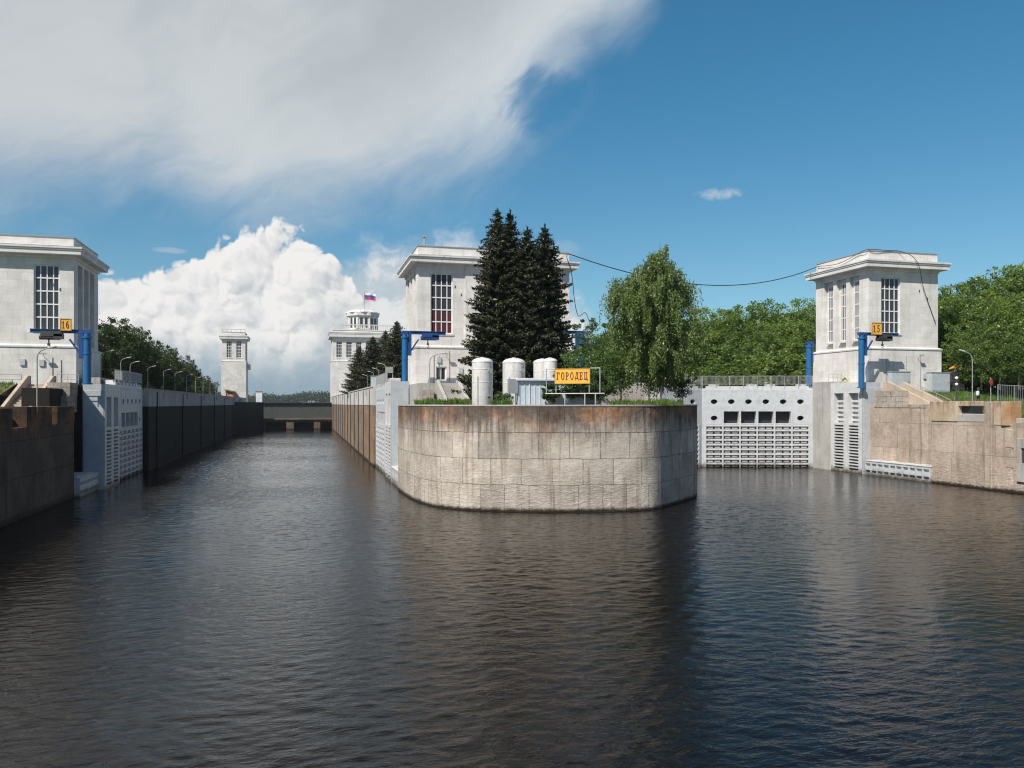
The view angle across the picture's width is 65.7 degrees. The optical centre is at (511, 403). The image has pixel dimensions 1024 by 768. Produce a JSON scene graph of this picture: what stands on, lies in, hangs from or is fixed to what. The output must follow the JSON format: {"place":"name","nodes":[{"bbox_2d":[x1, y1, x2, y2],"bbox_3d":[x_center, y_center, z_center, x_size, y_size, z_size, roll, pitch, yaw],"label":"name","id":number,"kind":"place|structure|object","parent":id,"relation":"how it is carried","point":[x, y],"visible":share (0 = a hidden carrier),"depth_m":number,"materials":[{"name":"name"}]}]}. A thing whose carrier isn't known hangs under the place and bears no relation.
{"place":"outdoors","nodes":[
{"label":"outdoors","id":0,"kind":"place"},
{"bbox_2d":[0,429,1023,767],"bbox_3d":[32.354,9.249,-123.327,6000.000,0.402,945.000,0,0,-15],"label":"water","id":1,"kind":"structure","parent":0,"point":[296,599],"depth_m":32.67,"materials":[{"name":"liquid"}]},
{"bbox_2d":[0,406,73,527],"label":"quay wall","id":2,"kind":"structure","parent":1,"relation":"in","point":[36,462],"depth_m":65.50,"materials":[{"name":"concrete"}]},
{"bbox_2d":[21,385,82,471],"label":"recess wall","id":3,"kind":"structure","parent":1,"relation":"in","point":[49,396],"depth_m":80.24,"materials":[{"name":"black concrete"}]},
{"bbox_2d":[30,328,92,384],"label":"jib crane","id":4,"kind":"object","parent":3,"relation":"on","point":[84,350],"visible":0.97,"depth_m":82.14,"materials":[{"name":"blue paint"}]},
{"bbox_2d":[47,382,77,411],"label":"concrete wall","id":5,"kind":"structure","parent":3,"relation":"attached to","point":[70,394],"depth_m":80.40,"materials":[{"name":"concrete"}]},
{"bbox_2d":[106,369,141,480],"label":"lock gate","id":6,"kind":"structure","parent":3,"relation":"attached to","point":[130,429],"depth_m":98.66,"materials":[{"name":"grey metal"}]},
{"bbox_2d":[74,472,98,497],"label":"floating box","id":7,"kind":"object","parent":1,"relation":"in","point":[85,483],"visible":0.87,"depth_m":79.29,"materials":[{"name":"grey metal"}]},
{"bbox_2d":[83,384,119,489],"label":"gate pier","id":8,"kind":"structure","parent":1,"relation":"in","point":[101,429],"depth_m":83.99,"materials":[{"name":"concrete"}]},
{"bbox_2d":[142,388,245,470],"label":"chamber wall","id":9,"kind":"structure","parent":1,"relation":"in","point":[176,424],"depth_m":133.99,"materials":[{"name":"black concrete"}]},
{"bbox_2d":[264,402,331,429],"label":"gate","id":10,"kind":"structure","parent":9,"relation":"attached to","point":[298,415],"depth_m":280.72,"materials":[{"name":"green paint"}]},
{"bbox_2d":[234,402,263,433],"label":"wing wall","id":11,"kind":"structure","parent":1,"relation":"in","point":[248,416],"depth_m":254.45,"materials":[{"name":"black concrete"}]},
{"bbox_2d":[331,386,375,466],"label":"chamber wall","id":12,"kind":"structure","parent":1,"relation":"in","point":[354,420],"depth_m":144.62,"materials":[{"name":"brown concrete"}]},
{"bbox_2d":[376,372,387,473],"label":"lock gate","id":13,"kind":"structure","parent":1,"relation":"in","point":[380,423],"depth_m":107.51,"materials":[{"name":"grey metal"}]},
{"bbox_2d":[385,381,408,481],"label":"gate pier","id":14,"kind":"structure","parent":1,"relation":"in","point":[396,393],"depth_m":92.06,"materials":[{"name":"concrete"}]},
{"bbox_2d":[398,404,697,511],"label":"pier head","id":15,"kind":"object","parent":1,"relation":"in","point":[556,458],"visible":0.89,"depth_m":67.20},
{"bbox_2d":[435,380,469,400],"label":"staircase","id":16,"kind":"structure","parent":15,"relation":"on","point":[443,390],"depth_m":82.89,"materials":[{"name":"grey concrete"}]},
{"bbox_2d":[472,357,492,404],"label":"storage tank","id":17,"kind":"object","parent":15,"relation":"on","point":[482,379],"visible":0.96,"depth_m":72.18,"materials":[{"name":"metal"}]},
{"bbox_2d":[450,207,530,400],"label":"spruce tree","id":18,"kind":"object","parent":15,"relation":"on","point":[492,278],"visible":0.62,"depth_m":83.36,"materials":[{"name":"green plant"}]},
{"bbox_2d":[499,208,521,347],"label":"spruce tree","id":19,"kind":"object","parent":15,"relation":"on","point":[511,227],"visible":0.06,"depth_m":86.58,"materials":[{"name":"green plant"}]},
{"bbox_2d":[502,357,524,400],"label":"storage tank","id":20,"kind":"object","parent":15,"relation":"on","point":[513,367],"visible":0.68,"depth_m":75.61,"materials":[{"name":"metal"}]},
{"bbox_2d":[409,383,645,404],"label":"retaining wall","id":21,"kind":"structure","parent":15,"relation":"on","point":[414,391],"depth_m":90.04,"materials":[{"name":"grey concrete"}]},
{"bbox_2d":[339,346,366,393],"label":"spruce tree","id":22,"kind":"object","parent":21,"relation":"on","point":[352,368],"visible":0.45,"depth_m":179.06,"materials":[{"name":"green plant"}]},
{"bbox_2d":[349,337,384,389],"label":"spruce tree","id":23,"kind":"object","parent":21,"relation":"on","point":[372,358],"visible":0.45,"depth_m":170.78,"materials":[{"name":"green plant"}]},
{"bbox_2d":[376,321,404,380],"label":"spruce tree","id":24,"kind":"object","parent":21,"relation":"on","point":[394,353],"visible":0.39,"depth_m":158.82,"materials":[{"name":"green plant"}]},
{"bbox_2d":[401,331,445,380],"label":"jib crane","id":25,"kind":"object","parent":21,"relation":"on","point":[407,347],"visible":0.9,"depth_m":96.31,"materials":[{"name":"blue paint"}]},
{"bbox_2d":[397,235,579,384],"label":"lock tower","id":26,"kind":"structure","parent":21,"relation":"on","point":[440,281],"depth_m":101.28,"materials":[{"name":"white concrete"}]},
{"bbox_2d":[431,273,453,335],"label":"window","id":27,"kind":"structure","parent":26,"relation":"in","point":[441,284],"depth_m":101.30,"materials":[{"name":"white glass"}]},
{"bbox_2d":[572,318,611,365],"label":"tree","id":28,"kind":"object","parent":21,"relation":"on","point":[592,327],"visible":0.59,"depth_m":95.80,"materials":[{"name":"green plant"}]},
{"bbox_2d":[490,227,567,392],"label":"spruce tree","id":29,"kind":"object","parent":15,"relation":"on","point":[527,272],"visible":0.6,"depth_m":82.85,"materials":[{"name":"green plant"}]},
{"bbox_2d":[511,378,585,404],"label":"shed","id":30,"kind":"structure","parent":15,"relation":"on","point":[530,392],"depth_m":71.57,"materials":[{"name":"grey"}]},
{"bbox_2d":[543,357,557,377],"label":"storage tank","id":31,"kind":"object","parent":15,"relation":"on","point":[549,362],"visible":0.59,"depth_m":76.37,"materials":[{"name":"metal"}]},
{"bbox_2d":[523,223,579,377],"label":"spruce tree","id":32,"kind":"object","parent":15,"relation":"on","point":[548,260],"visible":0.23,"depth_m":85.01,"materials":[{"name":"green plant"}]},
{"bbox_2d":[541,382,563,404],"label":"bush","id":33,"kind":"object","parent":15,"relation":"on","point":[552,386],"visible":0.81,"depth_m":70.93,"materials":[{"name":"green plant"}]},
{"bbox_2d":[552,367,587,399],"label":"bush","id":34,"kind":"object","parent":15,"relation":"on","point":[568,390],"visible":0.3,"depth_m":71.57,"materials":[{"name":"green plant"}]},
{"bbox_2d":[545,368,604,404],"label":"name sign","id":35,"kind":"object","parent":15,"relation":"on","point":[573,376],"visible":0.99,"depth_m":69.41,"materials":[{"name":"metal"}]},
{"bbox_2d":[577,369,614,404],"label":"bush","id":36,"kind":"object","parent":15,"relation":"on","point":[606,387],"visible":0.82,"depth_m":70.45,"materials":[{"name":"green plant"}]},
{"bbox_2d":[559,342,636,404],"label":"bush","id":37,"kind":"object","parent":15,"relation":"on","point":[615,376],"visible":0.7,"depth_m":76.89,"materials":[{"name":"green plant"}]},
{"bbox_2d":[597,244,713,400],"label":"birch tree","id":38,"kind":"object","parent":15,"relation":"on","point":[655,335],"visible":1,"depth_m":74.81,"materials":[{"name":"green plant"}]},
{"bbox_2d":[664,376,697,402],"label":"bush","id":39,"kind":"object","parent":15,"relation":"on","point":[686,383],"visible":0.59,"depth_m":77.61,"materials":[{"name":"green plant"}]},
{"bbox_2d":[636,383,659,400],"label":"chamber wall","id":40,"kind":"structure","parent":1,"relation":"in","point":[658,396],"depth_m":91.40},
{"bbox_2d":[616,376,701,467],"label":"lock gate","id":41,"kind":"structure","parent":40,"relation":"attached to","point":[695,398],"depth_m":112.93,"materials":[{"name":"grey metal"}]},
{"bbox_2d":[813,381,843,469],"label":"concrete post","id":42,"kind":"object","parent":1,"relation":"in","point":[821,425],"visible":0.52,"depth_m":110.64,"materials":[{"name":"concrete"}]},
{"bbox_2d":[831,382,879,473],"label":"gate pier","id":43,"kind":"structure","parent":1,"relation":"in","point":[851,402],"depth_m":105.48,"materials":[{"name":"concrete"}]},
{"bbox_2d":[857,332,898,387],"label":"jib crane","id":44,"kind":"object","parent":43,"relation":"on","point":[863,348],"visible":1,"depth_m":102.22,"materials":[{"name":"blue paint"}]},
{"bbox_2d":[809,387,931,464],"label":"recess wall","id":45,"kind":"structure","parent":1,"relation":"in","point":[903,435],"depth_m":97.60,"materials":[{"name":"concrete"}]},
{"bbox_2d":[702,376,812,467],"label":"lock gate","id":46,"kind":"structure","parent":45,"relation":"attached to","point":[753,425],"depth_m":113.19,"materials":[{"name":"grey metal"}]},
{"bbox_2d":[874,391,929,407],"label":"rubble wall","id":47,"kind":"structure","parent":45,"relation":"attached to","point":[890,399],"depth_m":98.99,"materials":[{"name":"stone"}]},
{"bbox_2d":[864,460,931,482],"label":"floating box","id":48,"kind":"object","parent":1,"relation":"in","point":[908,471],"visible":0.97,"depth_m":96.14,"materials":[{"name":"grey metal"}]},
{"bbox_2d":[930,401,1023,493],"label":"quay wall","id":49,"kind":"structure","parent":1,"relation":"in","point":[973,446],"depth_m":85.12,"materials":[{"name":"concrete"}]},
{"bbox_2d":[0,384,1023,417],"bbox_3d":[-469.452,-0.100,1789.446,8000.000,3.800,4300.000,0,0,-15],"label":"ground","id":50,"kind":"structure","parent":0,"point":[12,385],"depth_m":105.81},
{"bbox_2d":[0,375,55,406],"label":"staircase","id":51,"kind":"structure","parent":50,"relation":"on","point":[13,398],"depth_m":79.14,"materials":[{"name":"beige concrete"}]},
{"bbox_2d":[0,234,109,405],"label":"lock tower","id":52,"kind":"structure","parent":50,"relation":"on","point":[47,282],"depth_m":89.56,"materials":[{"name":"white concrete"}]},
{"bbox_2d":[34,264,58,328],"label":"window","id":53,"kind":"structure","parent":52,"relation":"in","point":[46,292],"depth_m":89.84,"materials":[{"name":"white glass"}]},
{"bbox_2d":[98,325,119,375],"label":"leafy tree","id":54,"kind":"object","parent":50,"relation":"on","point":[105,337],"visible":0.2,"depth_m":122.51,"materials":[{"name":"green plant"}]},
{"bbox_2d":[98,317,125,379],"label":"leafy tree","id":55,"kind":"object","parent":50,"relation":"on","point":[110,319],"visible":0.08,"depth_m":126.09,"materials":[{"name":"green plant"}]},
{"bbox_2d":[101,341,129,378],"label":"leafy tree","id":56,"kind":"object","parent":50,"relation":"on","point":[115,363],"visible":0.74,"depth_m":121.09,"materials":[{"name":"green plant"}]},
{"bbox_2d":[98,318,137,361],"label":"leafy tree","id":57,"kind":"object","parent":50,"relation":"on","point":[125,327],"visible":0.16,"depth_m":132.60,"materials":[{"name":"green plant"}]},
{"bbox_2d":[116,346,141,382],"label":"leafy tree","id":58,"kind":"object","parent":50,"relation":"on","point":[131,368],"visible":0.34,"depth_m":127.85,"materials":[{"name":"green plant"}]},
{"bbox_2d":[125,326,153,375],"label":"leafy tree","id":59,"kind":"object","parent":50,"relation":"on","point":[147,354],"visible":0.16,"depth_m":143.73,"materials":[{"name":"green plant"}]},
{"bbox_2d":[132,353,154,385],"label":"leafy tree","id":60,"kind":"object","parent":50,"relation":"on","point":[142,371],"visible":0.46,"depth_m":137.64,"materials":[{"name":"green plant"}]},
{"bbox_2d":[136,329,161,382],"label":"leafy tree","id":61,"kind":"object","parent":50,"relation":"on","point":[147,345],"visible":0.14,"depth_m":149.15,"materials":[{"name":"green plant"}]},
{"bbox_2d":[147,358,168,388],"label":"leafy tree","id":62,"kind":"object","parent":50,"relation":"on","point":[155,378],"visible":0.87,"depth_m":149.39,"materials":[{"name":"green plant"}]},
{"bbox_2d":[162,363,180,390],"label":"leafy tree","id":63,"kind":"object","parent":50,"relation":"on","point":[173,375],"visible":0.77,"depth_m":165.47,"materials":[{"name":"green plant"}]},
{"bbox_2d":[219,329,250,401],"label":"lock tower","id":64,"kind":"structure","parent":50,"relation":"on","point":[235,366],"depth_m":304.82,"materials":[{"name":"white concrete"}]},
{"bbox_2d":[216,390,329,401],"bbox_3d":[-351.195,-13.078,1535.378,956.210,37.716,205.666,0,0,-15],"label":"wood","id":65,"kind":"object","parent":50,"relation":"on","point":[318,396],"visible":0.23,"depth_m":1447.64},
{"bbox_2d":[327,308,401,401],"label":"lock tower","id":66,"kind":"structure","parent":50,"relation":"on","point":[362,327],"depth_m":328.80,"materials":[{"name":"white concrete"}]},
{"bbox_2d":[687,321,727,371],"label":"leafy tree","id":67,"kind":"object","parent":50,"relation":"on","point":[704,346],"visible":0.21,"depth_m":156.41,"materials":[{"name":"green plant"}]},
{"bbox_2d":[691,306,736,366],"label":"leafy tree","id":68,"kind":"object","parent":50,"relation":"on","point":[702,317],"visible":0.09,"depth_m":159.06,"materials":[{"name":"green plant"}]},
{"bbox_2d":[698,309,753,363],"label":"leafy tree","id":69,"kind":"object","parent":50,"relation":"on","point":[721,334],"visible":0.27,"depth_m":154.01,"materials":[{"name":"green plant"}]},
{"bbox_2d":[718,354,748,385],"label":"shrub","id":70,"kind":"object","parent":50,"relation":"on","point":[726,371],"visible":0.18,"depth_m":141.60,"materials":[{"name":"green plant"}]},
{"bbox_2d":[721,358,756,385],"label":"shrub","id":71,"kind":"object","parent":50,"relation":"on","point":[737,371],"visible":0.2,"depth_m":139.00,"materials":[{"name":"green plant"}]},
{"bbox_2d":[713,307,774,370],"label":"leafy tree","id":72,"kind":"object","parent":50,"relation":"on","point":[739,329],"visible":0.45,"depth_m":146.10,"materials":[{"name":"green plant"}]},
{"bbox_2d":[717,298,785,353],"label":"leafy tree","id":73,"kind":"object","parent":50,"relation":"on","point":[754,307],"visible":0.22,"depth_m":148.96,"materials":[{"name":"green plant"}]},
{"bbox_2d":[737,323,780,363],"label":"leafy tree","id":74,"kind":"object","parent":50,"relation":"on","point":[754,343],"visible":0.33,"depth_m":141.82,"materials":[{"name":"green plant"}]},
{"bbox_2d":[735,344,789,384],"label":"shrub","id":75,"kind":"object","parent":50,"relation":"on","point":[774,346],"visible":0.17,"depth_m":133.20,"materials":[{"name":"green plant"}]},
{"bbox_2d":[753,321,796,364],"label":"leafy tree","id":76,"kind":"object","parent":50,"relation":"on","point":[766,342],"visible":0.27,"depth_m":135.67,"materials":[{"name":"green plant"}]},
{"bbox_2d":[751,349,805,385],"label":"shrub","id":77,"kind":"object","parent":50,"relation":"on","point":[781,352],"visible":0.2,"depth_m":128.99,"materials":[{"name":"green plant"}]},
{"bbox_2d":[769,345,812,385],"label":"shrub","id":78,"kind":"object","parent":50,"relation":"on","point":[776,364],"visible":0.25,"depth_m":123.36,"materials":[{"name":"green plant"}]},
{"bbox_2d":[772,342,812,384],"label":"shrub","id":79,"kind":"object","parent":50,"relation":"on","point":[792,361],"visible":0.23,"depth_m":123.66,"materials":[{"name":"green plant"}]},
{"bbox_2d":[772,297,815,348],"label":"leafy tree","id":80,"kind":"object","parent":50,"relation":"on","point":[796,304],"visible":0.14,"depth_m":135.00,"materials":[{"name":"green plant"}]},
{"bbox_2d":[774,319,815,352],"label":"leafy tree","id":81,"kind":"object","parent":50,"relation":"on","point":[803,331],"visible":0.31,"depth_m":130.22,"materials":[{"name":"green plant"}]},
{"bbox_2d":[781,335,814,357],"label":"leafy tree","id":82,"kind":"object","parent":50,"relation":"on","point":[795,339],"visible":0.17,"depth_m":128.20,"materials":[{"name":"green plant"}]},
{"bbox_2d":[805,341,815,386],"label":"jib crane","id":83,"kind":"object","parent":50,"relation":"on","point":[809,346],"visible":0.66,"depth_m":116.06,"materials":[{"name":"blue paint"}]},
{"bbox_2d":[804,250,951,390],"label":"lock tower","id":84,"kind":"structure","parent":50,"relation":"on","point":[860,292],"depth_m":107.42,"materials":[{"name":"white concrete"}]},
{"bbox_2d":[826,286,832,344],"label":"window","id":85,"kind":"structure","parent":84,"relation":"in","point":[830,289],"depth_m":113.76,"materials":[{"name":"white glass"}]},
{"bbox_2d":[838,283,845,342],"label":"window","id":86,"kind":"structure","parent":84,"relation":"in","point":[843,286],"depth_m":111.07,"materials":[{"name":"white glass"}]},
{"bbox_2d":[851,280,858,341],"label":"window","id":87,"kind":"structure","parent":84,"relation":"in","point":[856,283],"depth_m":108.44,"materials":[{"name":"white glass"}]},
{"bbox_2d":[881,277,901,334],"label":"window","id":88,"kind":"structure","parent":84,"relation":"in","point":[889,286],"depth_m":106.63,"materials":[{"name":"white glass"}]},
{"bbox_2d":[883,381,942,403],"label":"staircase","id":89,"kind":"structure","parent":50,"relation":"on","point":[916,395],"depth_m":99.13,"materials":[{"name":"beige concrete"}]},
{"bbox_2d":[887,371,910,387],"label":"cabinet","id":90,"kind":"object","parent":89,"relation":"on","point":[898,378],"visible":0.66,"depth_m":102.33,"materials":[{"name":"grey metal"}]},
{"bbox_2d":[926,372,950,392],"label":"cabinet","id":91,"kind":"object","parent":50,"relation":"on","point":[939,381],"visible":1,"depth_m":106.72,"materials":[{"name":"grey metal"}]},
{"bbox_2d":[938,292,974,345],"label":"leafy tree","id":92,"kind":"object","parent":50,"relation":"on","point":[940,317],"visible":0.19,"depth_m":115.11,"materials":[{"name":"green plant"}]},
{"bbox_2d":[938,284,980,321],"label":"leafy tree","id":93,"kind":"object","parent":50,"relation":"on","point":[946,291],"visible":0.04,"depth_m":123.68,"materials":[{"name":"green plant"}]},
{"bbox_2d":[939,323,983,386],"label":"leafy tree","id":94,"kind":"object","parent":50,"relation":"on","point":[953,349],"visible":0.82,"depth_m":108.52,"materials":[{"name":"green plant"}]},
{"bbox_2d":[938,294,997,388],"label":"leafy tree","id":95,"kind":"object","parent":50,"relation":"on","point":[978,307],"visible":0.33,"depth_m":112.00,"materials":[{"name":"green plant"}]},
{"bbox_2d":[921,386,1023,417],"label":"grass","id":96,"kind":"structure","parent":50,"relation":"on","point":[993,390],"depth_m":106.11,"materials":[{"name":"plant"}]},
{"bbox_2d":[961,326,1003,389],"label":"leafy tree","id":97,"kind":"object","parent":50,"relation":"on","point":[972,350],"visible":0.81,"depth_m":106.06,"materials":[{"name":"green plant"}]},
{"bbox_2d":[951,274,1017,319],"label":"leafy tree","id":98,"kind":"object","parent":50,"relation":"on","point":[974,289],"visible":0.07,"depth_m":117.66,"materials":[{"name":"green plant"}]},
{"bbox_2d":[970,263,1023,315],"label":"leafy tree","id":99,"kind":"object","parent":50,"relation":"on","point":[996,291],"visible":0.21,"depth_m":114.48,"materials":[{"name":"green plant"}]},
{"bbox_2d":[971,298,1023,389],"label":"leafy tree","id":100,"kind":"object","parent":50,"relation":"on","point":[993,306],"visible":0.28,"depth_m":107.27,"materials":[{"name":"green plant"}]},
{"bbox_2d":[972,261,1023,314],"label":"leafy tree","id":101,"kind":"object","parent":50,"relation":"on","point":[1007,283],"visible":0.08,"depth_m":112.93,"materials":[{"name":"green plant"}]},
{"bbox_2d":[975,325,1023,389],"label":"leafy tree","id":102,"kind":"object","parent":50,"relation":"on","point":[1002,349],"visible":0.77,"depth_m":105.37,"materials":[{"name":"green plant"}]},
{"bbox_2d":[989,292,1023,390],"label":"leafy tree","id":103,"kind":"object","parent":50,"relation":"on","point":[1012,321],"visible":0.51,"depth_m":106.13,"materials":[{"name":"green plant"}]},
{"bbox_2d":[993,324,1023,389],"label":"leafy tree","id":104,"kind":"object","parent":50,"relation":"on","point":[1018,344],"visible":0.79,"depth_m":104.20,"materials":[{"name":"green plant"}]},
{"bbox_2d":[1000,266,1023,319],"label":"leafy tree","id":105,"kind":"object","parent":50,"relation":"on","point":[1014,274],"visible":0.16,"depth_m":112.58,"materials":[{"name":"green plant"}]},
{"bbox_2d":[0,0,1023,401],"label":"sky","id":106,"kind":"structure","parent":0,"point":[261,168],"materials":[{"name":"blue"}]},
{"bbox_2d":[414,396,683,404],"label":"grass","id":107,"kind":"structure","parent":0,"point":[452,401],"depth_m":70.78,"materials":[{"name":"plant"}]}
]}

